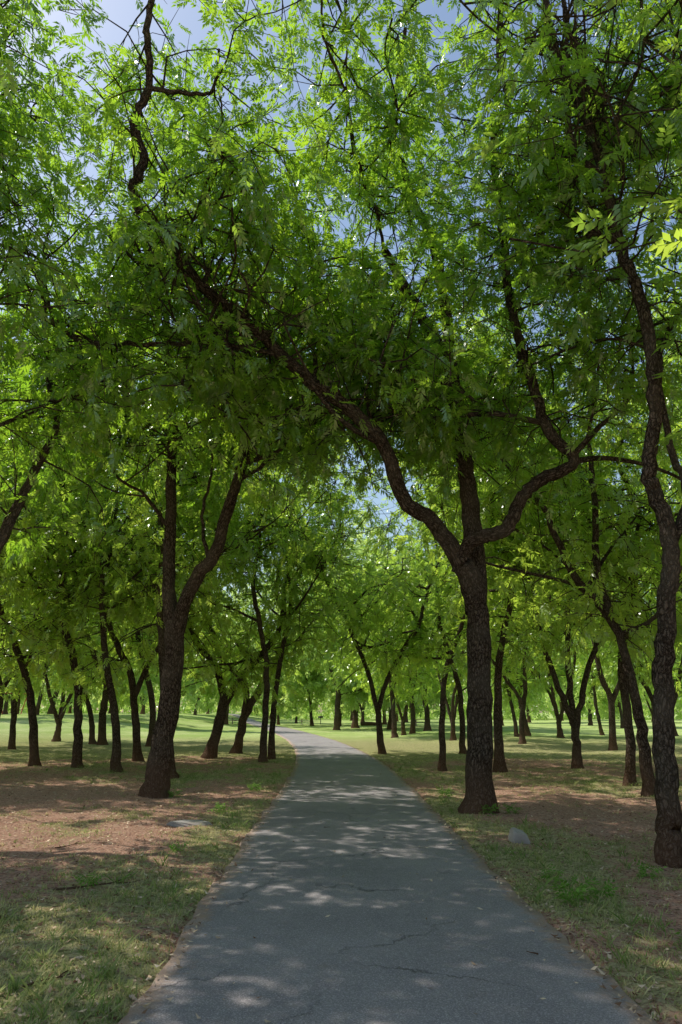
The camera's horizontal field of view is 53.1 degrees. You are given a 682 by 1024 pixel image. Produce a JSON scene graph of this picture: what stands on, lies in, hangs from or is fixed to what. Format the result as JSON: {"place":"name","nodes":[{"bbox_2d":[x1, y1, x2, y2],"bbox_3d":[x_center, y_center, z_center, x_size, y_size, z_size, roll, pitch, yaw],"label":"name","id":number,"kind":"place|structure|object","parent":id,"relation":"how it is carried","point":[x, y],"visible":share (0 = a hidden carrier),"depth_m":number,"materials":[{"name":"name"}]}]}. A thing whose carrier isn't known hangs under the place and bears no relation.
{"place":"outdoors","nodes":[
{"label":"outdoors","id":0,"kind":"place"},
{"bbox_2d":[0,713,681,1023],"bbox_3d":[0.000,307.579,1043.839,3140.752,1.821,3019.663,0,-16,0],"label":"ground","id":1,"kind":"structure","parent":0,"point":[192,734],"depth_m":10.05,"materials":[{"name":"brown soil"}]},
{"bbox_2d":[1,677,12,713],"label":"pecan tree","id":2,"kind":"object","parent":1,"relation":"on","point":[5,711],"depth_m":97.81,"materials":[{"name":"green plant"}]},
{"bbox_2d":[2,658,49,700],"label":"pecan tree","id":3,"kind":"object","parent":1,"relation":"on","point":[31,678],"depth_m":35.98,"materials":[{"name":"green plant"}]},
{"bbox_2d":[5,678,48,713],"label":"pecan tree","id":4,"kind":"object","parent":1,"relation":"on","point":[22,701],"visible":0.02,"depth_m":85.89,"materials":[{"name":"green plant"}]},
{"bbox_2d":[0,424,73,514],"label":"pecan tree","id":5,"kind":"object","parent":1,"relation":"on","point":[46,511],"visible":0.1,"depth_m":17.78,"materials":[{"name":"green plant"}]},
{"bbox_2d":[22,970,75,986],"bbox_3d":[-1.827,2.905,4.257,0.071,0.016,0.345,-15,-22,41],"label":"fallen stick","id":6,"kind":"object","parent":1,"relation":"on","point":[59,976],"visible":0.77,"depth_m":4.27,"materials":[{"name":"brown wood"}]},
{"bbox_2d":[0,0,98,249],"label":"pecan tree","id":7,"kind":"object","parent":1,"relation":"on","point":[4,153],"visible":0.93,"depth_m":8.66,"materials":[{"name":"green plant"}]},
{"bbox_2d":[0,489,109,749],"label":"pecan tree","id":8,"kind":"object","parent":1,"relation":"on","point":[12,739],"visible":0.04,"depth_m":30.57,"materials":[{"name":"green plant"}]},
{"bbox_2d":[37,666,73,713],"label":"pecan tree","id":9,"kind":"object","parent":1,"relation":"on","point":[49,711],"depth_m":76.95,"materials":[{"name":"green plant"}]},
{"bbox_2d":[28,622,86,714],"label":"pecan tree","id":10,"kind":"object","parent":1,"relation":"on","point":[38,704],"visible":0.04,"depth_m":67.45,"materials":[{"name":"green plant"}]},
{"bbox_2d":[44,689,73,713],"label":"pecan tree","id":11,"kind":"object","parent":1,"relation":"on","point":[70,709],"depth_m":117.79,"materials":[{"name":"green plant"}]},
{"bbox_2d":[0,407,135,716],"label":"pecan tree","id":12,"kind":"object","parent":1,"relation":"on","point":[3,689],"visible":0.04,"depth_m":26.86,"materials":[{"name":"green plant"}]},
{"bbox_2d":[0,460,158,765],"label":"pecan tree","id":13,"kind":"object","parent":1,"relation":"on","point":[34,759],"visible":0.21,"depth_m":21.92,"materials":[{"name":"green plant"}]},
{"bbox_2d":[0,406,162,602],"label":"pecan tree","id":14,"kind":"object","parent":1,"relation":"on","point":[69,496],"visible":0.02,"depth_m":24.70,"materials":[{"name":"green plant"}]},
{"bbox_2d":[0,360,165,662],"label":"pecan tree","id":15,"kind":"object","parent":1,"relation":"on","point":[8,503],"visible":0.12,"depth_m":17.88,"materials":[{"name":"green plant"}]},
{"bbox_2d":[73,871,104,889],"bbox_3d":[-2.414,3.503,6.480,0.294,0.166,0.277,-9,-19,28],"label":"weed plant","id":16,"kind":"object","parent":1,"relation":"on","point":[92,882],"visible":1,"depth_m":6.47,"materials":[{"name":"green plant"}]},
{"bbox_2d":[28,610,150,743],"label":"pecan tree","id":17,"kind":"object","parent":1,"relation":"on","point":[89,707],"visible":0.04,"depth_m":37.33,"materials":[{"name":"green plant"}]},
{"bbox_2d":[2,513,188,741],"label":"pecan tree","id":18,"kind":"object","parent":1,"relation":"on","point":[58,717],"visible":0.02,"depth_m":40.35,"materials":[{"name":"green plant"}]},
{"bbox_2d":[53,877,142,890],"bbox_3d":[-2.293,3.551,6.502,0.813,0.025,0.208,14,-21,-39],"label":"fallen stick","id":19,"kind":"object","parent":1,"relation":"on","point":[64,888],"visible":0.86,"depth_m":6.43,"materials":[{"name":"brown wood"}]},
{"bbox_2d":[0,0,208,588],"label":"pecan tree","id":20,"kind":"object","parent":1,"relation":"on","point":[23,424],"visible":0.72,"depth_m":10.41,"materials":[{"name":"green plant"}]},
{"bbox_2d":[0,365,210,767],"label":"pecan tree","id":21,"kind":"object","parent":1,"relation":"on","point":[109,538],"visible":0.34,"depth_m":21.10,"materials":[{"name":"green plant"}]},
{"bbox_2d":[57,500,158,746],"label":"pecan tree","id":22,"kind":"object","parent":1,"relation":"on","point":[152,706],"visible":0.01,"depth_m":34.53,"materials":[{"name":"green plant"}]},
{"bbox_2d":[84,618,158,719],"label":"pecan tree","id":23,"kind":"object","parent":1,"relation":"on","point":[118,693],"visible":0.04,"depth_m":61.79,"materials":[{"name":"green plant"}]},
{"bbox_2d":[5,483,244,744],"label":"pecan tree","id":24,"kind":"object","parent":1,"relation":"on","point":[102,739],"visible":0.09,"depth_m":35.43,"materials":[{"name":"green plant"}]},
{"bbox_2d":[118,684,157,705],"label":"pecan tree","id":25,"kind":"object","parent":1,"relation":"on","point":[138,697],"visible":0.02,"depth_m":120.21,"materials":[{"name":"green plant"}]},
{"bbox_2d":[128,631,186,713],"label":"pecan tree","id":26,"kind":"object","parent":1,"relation":"on","point":[142,711],"visible":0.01,"depth_m":95.28,"materials":[{"name":"green plant"}]},
{"bbox_2d":[168,789,185,797],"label":"weed plant","id":27,"kind":"object","parent":1,"relation":"on","point":[172,793],"visible":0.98,"depth_m":13.55,"materials":[{"name":"green plant"}]},
{"bbox_2d":[168,841,189,852],"bbox_3d":[-1.920,3.926,8.018,0.261,0.137,0.252,-5,-17,15],"label":"weed plant","id":28,"kind":"object","parent":1,"relation":"on","point":[175,849],"visible":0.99,"depth_m":8.03,"materials":[{"name":"green plant"}]},
{"bbox_2d":[0,407,359,772],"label":"pecan tree","id":29,"kind":"object","parent":1,"relation":"on","point":[115,759],"visible":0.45,"depth_m":20.84,"materials":[{"name":"green plant"}]},
{"bbox_2d":[19,435,358,760],"bbox_3d":[-6.431,1.773,24.959,12.196,14.618,9.864,-13,-21,37],"label":"pecan tree","id":30,"kind":"object","parent":1,"relation":"on","point":[135,689],"visible":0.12,"depth_m":24.22,"materials":[{"name":"green plant"}]},
{"bbox_2d":[166,820,211,826],"bbox_3d":[-2.218,4.683,10.213,0.672,0.120,0.502,-8,-18,25],"label":"rock","id":31,"kind":"object","parent":1,"relation":"on","point":[183,823],"visible":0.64,"depth_m":10.08,"materials":[{"name":"stone"}]},
{"bbox_2d":[130,592,249,712],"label":"pecan tree","id":32,"kind":"object","parent":1,"relation":"on","point":[155,680],"visible":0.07,"depth_m":61.22,"materials":[{"name":"green plant"}]},
{"bbox_2d":[183,662,212,714],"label":"pecan tree","id":33,"kind":"object","parent":1,"relation":"on","point":[191,688],"visible":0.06,"depth_m":108.57,"materials":[{"name":"green plant"}]},
{"bbox_2d":[66,340,366,778],"bbox_3d":[-4.276,0.660,20.269,10.367,14.044,11.052,0,-16,0],"label":"pecan tree","id":34,"kind":"object","parent":1,"relation":"on","point":[140,533],"visible":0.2,"depth_m":18.76,"materials":[{"name":"green plant"}]},
{"bbox_2d":[208,801,231,812],"bbox_3d":[-1.958,4.884,11.275,0.404,0.191,0.394,-3,-17,10],"label":"weed plant","id":35,"kind":"object","parent":1,"relation":"on","point":[217,806],"visible":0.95,"depth_m":11.25,"materials":[{"name":"green plant"}]},
{"bbox_2d":[0,201,449,798],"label":"pecan tree","id":36,"kind":"object","parent":1,"relation":"on","point":[160,755],"visible":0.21,"depth_m":15.02,"materials":[{"name":"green plant"}]},
{"bbox_2d":[182,582,287,724],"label":"pecan tree","id":37,"kind":"object","parent":1,"relation":"on","point":[208,696],"visible":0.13,"depth_m":85.76,"materials":[{"name":"green plant"}]},
{"bbox_2d":[111,418,374,762],"bbox_3d":[-5.126,2.206,26.885,10.804,14.776,9.872,14,-22,-40],"label":"pecan tree","id":38,"kind":"object","parent":1,"relation":"on","point":[262,757],"visible":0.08,"depth_m":23.95,"materials":[{"name":"green plant"}]},
{"bbox_2d":[98,455,396,758],"bbox_3d":[-4.213,3.094,26.035,11.748,12.687,8.752,5,-17,-17],"label":"pecan tree","id":39,"kind":"object","parent":1,"relation":"on","point":[252,662],"visible":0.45,"depth_m":25.40,"materials":[{"name":"green plant"}]},
{"bbox_2d":[113,352,395,753],"bbox_3d":[-2.816,2.424,29.617,11.790,15.973,10.201,-6,-17,20],"label":"pecan tree","id":40,"kind":"object","parent":1,"relation":"on","point":[246,712],"visible":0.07,"depth_m":28.30,"materials":[{"name":"green plant"}]},
{"bbox_2d":[247,783,262,790],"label":"weed plant","id":41,"kind":"object","parent":1,"relation":"on","point":[258,787],"visible":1,"depth_m":14.49,"materials":[{"name":"green plant"}]},
{"bbox_2d":[253,670,281,718],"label":"pecan tree","id":42,"kind":"object","parent":1,"relation":"on","point":[259,706],"visible":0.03,"depth_m":140.34,"materials":[{"name":"green plant"}]},
{"bbox_2d":[236,635,315,724],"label":"pecan tree","id":43,"kind":"object","parent":1,"relation":"on","point":[287,702],"visible":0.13,"depth_m":91.76,"materials":[{"name":"green plant"}]},
{"bbox_2d":[153,431,408,759],"bbox_3d":[-2.501,2.034,25.272,9.585,14.214,10.527,3,-17,-12],"label":"pecan tree","id":44,"kind":"object","parent":1,"relation":"on","point":[309,558],"visible":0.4,"depth_m":24.77,"materials":[{"name":"green plant"}]},
{"bbox_2d":[260,658,306,722],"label":"pecan tree","id":45,"kind":"object","parent":1,"relation":"on","point":[296,717],"visible":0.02,"depth_m":107.80,"materials":[{"name":"green plant"}]},
{"bbox_2d":[259,638,333,725],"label":"pecan tree","id":46,"kind":"object","parent":1,"relation":"on","point":[313,684],"visible":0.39,"depth_m":83.92,"materials":[{"name":"green plant"}]},
{"bbox_2d":[230,549,429,727],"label":"pecan tree","id":47,"kind":"object","parent":1,"relation":"on","point":[354,724],"visible":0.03,"depth_m":73.19,"materials":[{"name":"green plant"}]},
{"bbox_2d":[0,0,681,813],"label":"pecan tree","id":48,"kind":"object","parent":1,"relation":"on","point":[366,356],"visible":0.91,"depth_m":11.77,"materials":[{"name":"green plant"}]},
{"bbox_2d":[0,750,681,1023],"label":"grass","id":49,"kind":"structure","parent":1,"relation":"on","point":[15,987],"depth_m":6.20,"materials":[{"name":"green plant"}]},
{"bbox_2d":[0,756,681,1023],"bbox_3d":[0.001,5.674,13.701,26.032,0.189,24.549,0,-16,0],"label":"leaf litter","id":50,"kind":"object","parent":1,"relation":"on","point":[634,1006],"visible":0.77,"depth_m":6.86,"materials":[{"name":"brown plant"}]},
{"bbox_2d":[2,647,681,719],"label":"woodland","id":51,"kind":"object","parent":1,"relation":"on","point":[185,706],"visible":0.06,"depth_m":163.59,"materials":[{"name":"green plant"}]},
{"bbox_2d":[321,673,371,725],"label":"pecan tree","id":52,"kind":"object","parent":1,"relation":"on","point":[333,701],"visible":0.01,"depth_m":86.28,"materials":[{"name":"green plant"}]},
{"bbox_2d":[272,524,422,729],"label":"pecan tree","id":53,"kind":"object","parent":1,"relation":"on","point":[351,702],"visible":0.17,"depth_m":65.56,"materials":[{"name":"green plant"}]},
{"bbox_2d":[344,700,365,722],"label":"pecan tree","id":54,"kind":"object","parent":1,"relation":"on","point":[362,713],"visible":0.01,"depth_m":114.03,"materials":[{"name":"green plant"}]},
{"bbox_2d":[304,543,427,737],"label":"pecan tree","id":55,"kind":"object","parent":1,"relation":"on","point":[393,687],"visible":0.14,"depth_m":46.32,"materials":[{"name":"green plant"}]},
{"bbox_2d":[363,698,404,724],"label":"pecan tree","id":56,"kind":"object","parent":1,"relation":"on","point":[384,722],"depth_m":92.28,"materials":[{"name":"green plant"}]},
{"bbox_2d":[246,447,524,753],"bbox_3d":[1.364,2.764,29.065,11.474,14.993,9.938,8,-18,-25],"label":"pecan tree","id":57,"kind":"object","parent":1,"relation":"on","point":[383,663],"visible":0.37,"depth_m":28.52,"materials":[{"name":"green plant"}]},
{"bbox_2d":[338,510,434,729],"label":"pecan tree","id":58,"kind":"object","parent":1,"relation":"on","point":[389,725],"visible":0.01,"depth_m":68.64,"materials":[{"name":"green plant"}]},
{"bbox_2d":[327,563,452,733],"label":"pecan tree","id":59,"kind":"object","parent":1,"relation":"on","point":[413,715],"visible":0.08,"depth_m":53.19,"materials":[{"name":"green plant"}]},
{"bbox_2d":[344,571,444,735],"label":"pecan tree","id":60,"kind":"object","parent":1,"relation":"on","point":[405,694],"visible":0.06,"depth_m":49.49,"materials":[{"name":"green plant"}]},
{"bbox_2d":[395,700,419,721],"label":"pecan tree","id":61,"kind":"object","parent":1,"relation":"on","point":[402,709],"visible":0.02,"depth_m":111.83,"materials":[{"name":"green plant"}]},
{"bbox_2d":[360,526,466,730],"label":"pecan tree","id":62,"kind":"object","parent":1,"relation":"on","point":[427,726],"visible":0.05,"depth_m":62.86,"materials":[{"name":"green plant"}]},
{"bbox_2d":[437,785,455,796],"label":"weed plant","id":63,"kind":"object","parent":1,"relation":"on","point":[448,793],"visible":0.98,"depth_m":13.49,"materials":[{"name":"green plant"}]},
{"bbox_2d":[437,680,467,711],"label":"pecan tree","id":64,"kind":"object","parent":1,"relation":"on","point":[448,699],"visible":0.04,"depth_m":119.42,"materials":[{"name":"green plant"}]},
{"bbox_2d":[354,497,564,743],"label":"pecan tree","id":65,"kind":"object","parent":1,"relation":"on","point":[522,701],"visible":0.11,"depth_m":36.69,"materials":[{"name":"green plant"}]},
{"bbox_2d":[370,551,551,740],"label":"pecan tree","id":66,"kind":"object","parent":1,"relation":"on","point":[452,715],"visible":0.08,"depth_m":40.44,"materials":[{"name":"green plant"}]},
{"bbox_2d":[333,397,592,753],"bbox_3d":[3.981,1.915,29.377,8.748,16.788,11.099,3,-17,-10],"label":"pecan tree","id":67,"kind":"object","parent":1,"relation":"on","point":[427,656],"visible":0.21,"depth_m":28.36,"materials":[{"name":"green plant"}]},
{"bbox_2d":[479,803,502,816],"bbox_3d":[2.395,4.800,11.008,0.430,0.198,0.320,14,-21,-40],"label":"weed plant","id":68,"kind":"object","parent":1,"relation":"on","point":[493,809],"visible":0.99,"depth_m":10.99,"materials":[{"name":"green plant"}]},
{"bbox_2d":[450,595,540,736],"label":"pecan tree","id":69,"kind":"object","parent":1,"relation":"on","point":[513,709],"visible":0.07,"depth_m":45.67,"materials":[{"name":"green plant"}]},
{"bbox_2d":[325,242,681,796],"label":"pecan tree","id":70,"kind":"object","parent":1,"relation":"on","point":[596,594],"visible":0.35,"depth_m":15.12,"materials":[{"name":"green plant"}]},
{"bbox_2d":[465,639,543,725],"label":"pecan tree","id":71,"kind":"object","parent":1,"relation":"on","point":[504,706],"visible":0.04,"depth_m":88.90,"materials":[{"name":"green plant"}]},
{"bbox_2d":[502,803,521,813],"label":"weed plant","id":72,"kind":"object","parent":1,"relation":"on","point":[510,808],"visible":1,"depth_m":11.09,"materials":[{"name":"green plant"}]},
{"bbox_2d":[350,218,681,770],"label":"pecan tree","id":73,"kind":"object","parent":1,"relation":"on","point":[458,654],"visible":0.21,"depth_m":19.69,"materials":[{"name":"green plant"}]},
{"bbox_2d":[491,663,540,717],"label":"pecan tree","id":74,"kind":"object","parent":1,"relation":"on","point":[532,699],"visible":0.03,"depth_m":106.14,"materials":[{"name":"green plant"}]},
{"bbox_2d":[508,827,529,843],"bbox_3d":[2.316,4.263,8.902,0.262,0.254,0.191,0,-16,0],"label":"rock","id":75,"kind":"object","parent":1,"relation":"on","point":[515,835],"visible":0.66,"depth_m":8.86,"materials":[{"name":"stone"}]},
{"bbox_2d":[369,0,681,868],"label":"pecan tree","id":76,"kind":"object","parent":1,"relation":"on","point":[571,70],"visible":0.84,"depth_m":10.03,"materials":[{"name":"green plant"}]},
{"bbox_2d":[385,362,681,768],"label":"pecan tree","id":77,"kind":"object","parent":1,"relation":"on","point":[573,713],"visible":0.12,"depth_m":20.39,"materials":[{"name":"green plant"}]},
{"bbox_2d":[491,639,576,722],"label":"pecan tree","id":78,"kind":"object","parent":1,"relation":"on","point":[528,712],"visible":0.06,"depth_m":113.02,"materials":[{"name":"green plant"}]},
{"bbox_2d":[395,260,680,772],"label":"pecan tree","id":79,"kind":"object","parent":1,"relation":"on","point":[499,764],"visible":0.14,"depth_m":20.32,"materials":[{"name":"green plant"}]},
{"bbox_2d":[414,240,681,785],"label":"pecan tree","id":80,"kind":"object","parent":1,"relation":"on","point":[629,777],"visible":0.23,"depth_m":16.63,"materials":[{"name":"green plant"}]},
{"bbox_2d":[538,864,566,884],"bbox_3d":[2.089,3.590,6.736,0.318,0.169,0.336,0,-16,0],"label":"weed plant","id":81,"kind":"object","parent":1,"relation":"on","point":[555,879],"visible":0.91,"depth_m":6.76,"materials":[{"name":"green plant"}]},
{"bbox_2d":[505,512,609,735],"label":"pecan tree","id":82,"kind":"object","parent":1,"relation":"on","point":[527,732],"visible":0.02,"depth_m":47.23,"materials":[{"name":"green plant"}]},
{"bbox_2d":[503,585,615,737],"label":"pecan tree","id":83,"kind":"object","parent":1,"relation":"on","point":[558,716],"visible":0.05,"depth_m":42.76,"materials":[{"name":"green plant"}]},
{"bbox_2d":[544,671,576,720],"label":"pecan tree","id":84,"kind":"object","parent":1,"relation":"on","point":[557,699],"visible":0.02,"depth_m":135.67,"materials":[{"name":"green plant"}]},
{"bbox_2d":[548,874,597,904],"bbox_3d":[2.077,3.336,6.045,0.392,0.234,0.581,-8,-18,24],"label":"weed plant","id":85,"kind":"object","parent":1,"relation":"on","point":[583,887],"visible":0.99,"depth_m":6.02,"materials":[{"name":"green plant"}]},
{"bbox_2d":[467,0,681,454],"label":"pecan tree","id":86,"kind":"object","parent":1,"relation":"on","point":[660,246],"visible":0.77,"depth_m":9.20,"materials":[{"name":"green plant"}]},
{"bbox_2d":[498,486,681,707],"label":"pecan tree","id":87,"kind":"object","parent":1,"relation":"on","point":[641,679],"visible":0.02,"depth_m":34.44,"materials":[{"name":"green plant"}]},
{"bbox_2d":[531,600,656,724],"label":"pecan tree","id":88,"kind":"object","parent":1,"relation":"on","point":[590,721],"visible":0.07,"depth_m":85.60,"materials":[{"name":"green plant"}]},
{"bbox_2d":[562,611,636,735],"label":"pecan tree","id":89,"kind":"object","parent":1,"relation":"on","point":[582,663],"visible":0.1,"depth_m":53.56,"materials":[{"name":"green plant"}]},
{"bbox_2d":[581,875,618,900],"bbox_3d":[2.356,3.446,6.265,0.347,0.178,0.282,-12,-20,35],"label":"weed plant","id":90,"kind":"object","parent":1,"relation":"on","point":[608,890],"visible":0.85,"depth_m":6.25,"materials":[{"name":"green plant"}]},
{"bbox_2d":[564,635,653,701],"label":"pecan tree","id":91,"kind":"object","parent":1,"relation":"on","point":[641,689],"depth_m":117.87,"materials":[{"name":"green plant"}]},
{"bbox_2d":[571,637,648,727],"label":"pecan tree","id":92,"kind":"object","parent":1,"relation":"on","point":[602,700],"visible":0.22,"depth_m":75.74,"materials":[{"name":"green plant"}]},
{"bbox_2d":[539,509,681,750],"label":"pecan tree","id":93,"kind":"object","parent":1,"relation":"on","point":[611,698],"visible":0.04,"depth_m":32.27,"materials":[{"name":"green plant"}]},
{"bbox_2d":[576,290,681,504],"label":"pecan tree","id":94,"kind":"object","parent":1,"relation":"on","point":[631,455],"visible":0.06,"depth_m":22.33,"materials":[{"name":"green plant"}]},
{"bbox_2d":[578,477,681,694],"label":"pecan tree","id":95,"kind":"object","parent":1,"relation":"on","point":[669,492],"visible":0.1,"depth_m":27.92,"materials":[{"name":"green plant"}]},
{"bbox_2d":[583,171,681,372],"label":"pecan tree","id":96,"kind":"object","parent":1,"relation":"on","point":[663,271],"visible":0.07,"depth_m":15.10,"materials":[{"name":"green plant"}]},
{"bbox_2d":[634,860,666,878],"bbox_3d":[3.170,3.724,7.102,0.317,0.205,0.346,15,-22,-42],"label":"weed plant","id":97,"kind":"object","parent":1,"relation":"on","point":[644,870],"visible":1,"depth_m":7.10,"materials":[{"name":"green plant"}]},
{"bbox_2d":[631,667,676,721],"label":"pecan tree","id":98,"kind":"object","parent":1,"relation":"on","point":[647,700],"visible":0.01,"depth_m":122.05,"materials":[{"name":"green plant"}]},
{"bbox_2d":[634,587,681,735],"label":"pecan tree","id":99,"kind":"object","parent":1,"relation":"on","point":[676,733],"depth_m":50.84,"materials":[{"name":"green plant"}]},
{"bbox_2d":[653,601,681,711],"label":"pecan tree","id":100,"kind":"object","parent":1,"relation":"on","point":[675,677],"visible":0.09,"depth_m":43.48,"materials":[{"name":"green plant"}]},
{"bbox_2d":[667,455,681,651],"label":"pecan tree","id":101,"kind":"object","parent":1,"relation":"on","point":[681,565],"visible":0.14,"depth_m":21.26,"materials":[{"name":"green plant"}]},
{"bbox_2d":[672,651,681,709],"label":"pecan tree","id":102,"kind":"object","parent":1,"relation":"on","point":[679,696],"visible":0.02,"depth_m":105.27,"materials":[{"name":"green plant"}]},
{"bbox_2d":[0,0,681,712],"label":"sky","id":103,"kind":"structure","parent":0,"point":[123,13],"materials":[{"name":"blue"}]},
{"bbox_2d":[360,722,375,725],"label":"fallen log","id":104,"kind":"object","parent":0,"point":[367,723],"visible":0.86,"depth_m":85.80,"materials":[{"name":"brown wood"}]},
{"bbox_2d":[118,714,656,1023],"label":"path","id":105,"kind":"structure","parent":0,"point":[355,958],"depth_m":5.10,"materials":[{"name":"grey asphalt"}]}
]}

